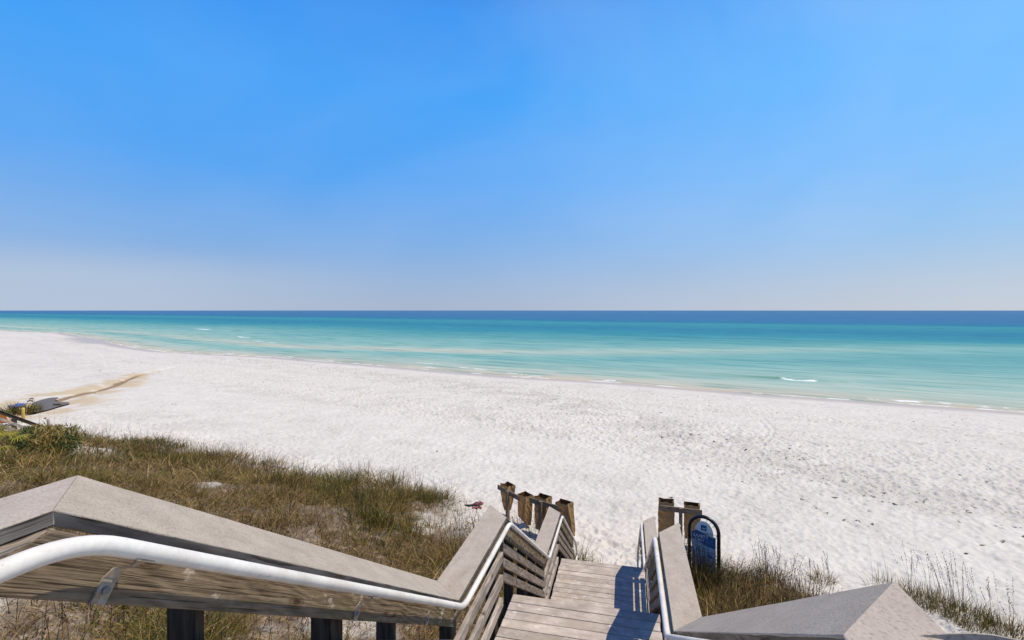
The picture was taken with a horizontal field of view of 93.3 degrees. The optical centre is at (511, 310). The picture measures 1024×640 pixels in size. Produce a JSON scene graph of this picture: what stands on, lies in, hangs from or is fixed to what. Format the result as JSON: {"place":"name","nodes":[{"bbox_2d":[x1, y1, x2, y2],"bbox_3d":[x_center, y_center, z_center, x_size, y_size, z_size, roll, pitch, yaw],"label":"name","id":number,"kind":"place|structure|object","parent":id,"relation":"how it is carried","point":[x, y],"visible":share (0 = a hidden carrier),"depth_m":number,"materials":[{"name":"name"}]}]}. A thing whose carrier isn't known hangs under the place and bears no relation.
{"place":"outdoors","nodes":[
{"label":"outdoors","id":0,"kind":"place"},
{"bbox_2d":[0,331,1023,639],"bbox_3d":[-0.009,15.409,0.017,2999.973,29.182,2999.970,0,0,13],"label":"beach","id":1,"kind":"structure","parent":0,"point":[618,471],"depth_m":22.36,"materials":[{"name":"white sand"}]},
{"bbox_2d":[0,414,10,424],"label":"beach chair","id":2,"kind":"object","parent":1,"relation":"on","point":[3,417],"visible":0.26,"depth_m":26.08,"materials":[{"name":"orange fabric"}]},
{"bbox_2d":[0,424,32,450],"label":"palmetto","id":3,"kind":"object","parent":1,"relation":"on","point":[3,434],"visible":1,"depth_m":13.96,"materials":[{"name":"green plant"}]},
{"bbox_2d":[0,410,40,430],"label":"boardwalk railing","id":4,"kind":"object","parent":1,"relation":"on","point":[13,421],"visible":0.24,"depth_m":24.89,"materials":[{"name":"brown wood"}]},
{"bbox_2d":[0,400,44,415],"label":"reed clump","id":5,"kind":"object","parent":1,"relation":"on","point":[29,409],"visible":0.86,"depth_m":30.27,"materials":[{"name":"green plant"}]},
{"bbox_2d":[21,408,24,422],"bbox_3d":[-27.500,6.060,27.200,0.162,1.177,0.162,0,0,13],"label":"bollard","id":6,"kind":"object","parent":1,"relation":"on","point":[22,412],"visible":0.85,"depth_m":27.13,"materials":[{"name":"yellow paint"}]},
{"bbox_2d":[0,422,91,456],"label":"shrub","id":7,"kind":"object","parent":1,"relation":"on","point":[51,435],"visible":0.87,"depth_m":17.28,"materials":[{"name":"green plant"}]},
{"bbox_2d":[31,397,68,411],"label":"puddle","id":8,"kind":"object","parent":1,"relation":"on","point":[48,403],"visible":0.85,"depth_m":33.47,"materials":[{"name":"grey liquid"}]},
{"bbox_2d":[177,442,240,462],"bbox_3d":[-12.351,5.722,19.763,2.619,1.211,2.861,0,0,13],"label":"grass clump","id":9,"kind":"object","parent":1,"relation":"on","point":[212,452],"visible":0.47,"depth_m":19.80,"materials":[{"name":"plant"}]},
{"bbox_2d":[321,466,365,485],"bbox_3d":[-5.748,5.794,16.765,2.010,0.847,1.766,0,0,-43],"label":"grass clump","id":10,"kind":"object","parent":1,"relation":"on","point":[347,476],"visible":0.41,"depth_m":16.80,"materials":[{"name":"green plant"}]},
{"bbox_2d":[375,485,418,509],"bbox_3d":[-3.487,5.624,14.461,1.611,0.803,1.757,0,0,2],"label":"grass clump","id":11,"kind":"object","parent":1,"relation":"on","point":[402,500],"visible":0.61,"depth_m":14.59,"materials":[{"name":"green plant"}]},
{"bbox_2d":[0,423,842,639],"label":"dune grass","id":12,"kind":"structure","parent":1,"relation":"on","point":[312,492],"depth_m":11.72,"materials":[{"name":"green plant"}]},
{"bbox_2d":[413,483,448,504],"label":"grass clump","id":13,"kind":"object","parent":1,"relation":"on","point":[430,494],"visible":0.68,"depth_m":15.59,"materials":[{"name":"plant"}]},
{"bbox_2d":[447,505,480,545],"bbox_3d":[-1.120,5.859,12.971,1.224,0.952,1.372,0,0,13],"label":"grass clump","id":14,"kind":"object","parent":1,"relation":"on","point":[461,525],"visible":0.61,"depth_m":13.06,"materials":[{"name":"plant"}]},
{"bbox_2d":[497,484,518,519],"bbox_3d":[-0.154,6.058,14.509,0.131,1.335,1.130,0,0,-35],"label":"bag rack","id":15,"kind":"object","parent":1,"relation":"on","point":[508,493],"visible":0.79,"depth_m":14.41,"materials":[{"name":"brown wood"}]},
{"bbox_2d":[500,481,515,509],"bbox_3d":[-0.134,5.726,14.845,0.304,0.815,0.453,0,0,-35],"label":"paper bag","id":16,"kind":"object","parent":15,"relation":"attached to","point":[511,487],"visible":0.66,"depth_m":14.81,"materials":[{"name":"brown paper"}]},
{"bbox_2d":[517,491,533,524],"bbox_3d":[0.385,5.776,14.107,0.326,0.874,0.466,0,0,-30],"label":"paper bag","id":17,"kind":"object","parent":15,"relation":"attached to","point":[525,505],"visible":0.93,"depth_m":13.97,"materials":[{"name":"brown wood"}]},
{"bbox_2d":[0,475,1018,639],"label":"beach stairs","id":18,"kind":"structure","parent":1,"relation":"on","point":[186,567],"depth_m":1.60,"materials":[{"name":"grey wood"}]},
{"bbox_2d":[503,509,537,541],"bbox_3d":[0.276,5.924,13.021,1.421,0.845,1.494,0,0,13],"label":"grass clump","id":19,"kind":"object","parent":1,"relation":"on","point":[530,536],"visible":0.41,"depth_m":13.20,"materials":[{"name":"plant"}]},
{"bbox_2d":[530,497,557,533],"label":"wooden posts","id":20,"kind":"object","parent":1,"relation":"on","point":[540,504],"visible":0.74,"depth_m":13.24,"materials":[{"name":"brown wood"}]},
{"bbox_2d":[534,493,551,529],"bbox_3d":[0.870,5.637,13.503,0.464,0.935,0.296,0,0,38],"label":"paper bag","id":21,"kind":"object","parent":20,"relation":"attached to","point":[544,497],"visible":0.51,"depth_m":13.47,"materials":[{"name":"brown wood"}]},
{"bbox_2d":[555,498,574,537],"bbox_3d":[1.451,5.627,13.044,0.529,0.935,0.358,0,0,31],"label":"paper bag","id":22,"kind":"object","parent":20,"relation":"attached to","point":[566,509],"visible":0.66,"depth_m":12.98,"materials":[{"name":"brown paper"}]},
{"bbox_2d":[660,505,701,537],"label":"wooden posts","id":23,"kind":"object","parent":1,"relation":"on","point":[680,510],"visible":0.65,"depth_m":12.72,"materials":[{"name":"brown wood"}]},
{"bbox_2d":[658,497,674,534],"bbox_3d":[4.167,5.577,13.055,0.434,0.934,0.254,0,0,19],"label":"paper bag","id":24,"kind":"object","parent":23,"relation":"attached to","point":[665,519],"visible":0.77,"depth_m":12.97,"materials":[{"name":"brown paper"}]},
{"bbox_2d":[683,501,699,538],"bbox_3d":[4.786,5.587,12.858,0.431,0.915,0.263,0,0,18],"label":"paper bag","id":25,"kind":"object","parent":23,"relation":"attached to","point":[691,505],"visible":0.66,"depth_m":12.78,"materials":[{"name":"brown paper"}]},
{"bbox_2d":[687,515,720,578],"bbox_3d":[4.292,5.660,10.822,0.706,2.158,0.080,0,0,34],"label":"info sign","id":26,"kind":"object","parent":1,"relation":"on","point":[707,530],"visible":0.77,"depth_m":10.79,"materials":[{"name":"blue metal"}]},
{"bbox_2d":[683,524,754,594],"bbox_3d":[3.991,5.459,10.345,2.554,1.616,2.712,0,0,13],"label":"grass clump","id":27,"kind":"object","parent":1,"relation":"on","point":[696,579],"visible":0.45,"depth_m":10.31,"materials":[{"name":"plant"}]},
{"bbox_2d":[745,540,793,584],"bbox_3d":[6.030,5.874,11.312,1.361,0.940,1.288,0,0,13],"label":"grass clump","id":28,"kind":"object","parent":1,"relation":"on","point":[772,570],"visible":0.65,"depth_m":11.41,"materials":[{"name":"plant"}]},
{"bbox_2d":[804,551,838,585],"bbox_3d":[7.192,5.981,11.285,0.992,0.762,0.848,0,0,-34],"label":"grass clump","id":29,"kind":"object","parent":1,"relation":"on","point":[827,577],"visible":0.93,"depth_m":11.31,"materials":[{"name":"plant"}]},
{"bbox_2d":[859,549,926,604],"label":"sea oats","id":30,"kind":"object","parent":1,"relation":"on","point":[895,580],"visible":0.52,"depth_m":11.10,"materials":[{"name":"green plant"}]},
{"bbox_2d":[889,541,975,617],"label":"sea oats","id":31,"kind":"object","parent":1,"relation":"on","point":[932,600],"visible":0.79,"depth_m":10.38,"materials":[{"name":"green plant"}]},
{"bbox_2d":[910,550,1010,630],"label":"sea oats","id":32,"kind":"object","parent":1,"relation":"on","point":[966,610],"visible":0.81,"depth_m":10.00,"materials":[{"name":"green plant"}]},
{"bbox_2d":[937,567,1023,638],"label":"sea oats","id":33,"kind":"object","parent":1,"relation":"on","point":[997,620],"visible":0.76,"depth_m":9.60,"materials":[{"name":"green plant"}]},
{"bbox_2d":[967,588,1023,639],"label":"sea oats","id":34,"kind":"object","parent":1,"relation":"on","point":[1005,628],"visible":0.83,"depth_m":9.55,"materials":[{"name":"green plant"}]},
{"bbox_2d":[0,310,1023,412],"bbox_3d":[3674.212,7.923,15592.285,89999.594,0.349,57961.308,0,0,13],"label":"sea","id":35,"kind":"structure","parent":0,"point":[964,359],"depth_m":116.72,"materials":[{"name":"teal liquid"}]},
{"bbox_2d":[0,0,1023,310],"label":"sky","id":36,"kind":"structure","parent":0,"point":[156,155],"materials":[{"name":"blue"}]}
]}

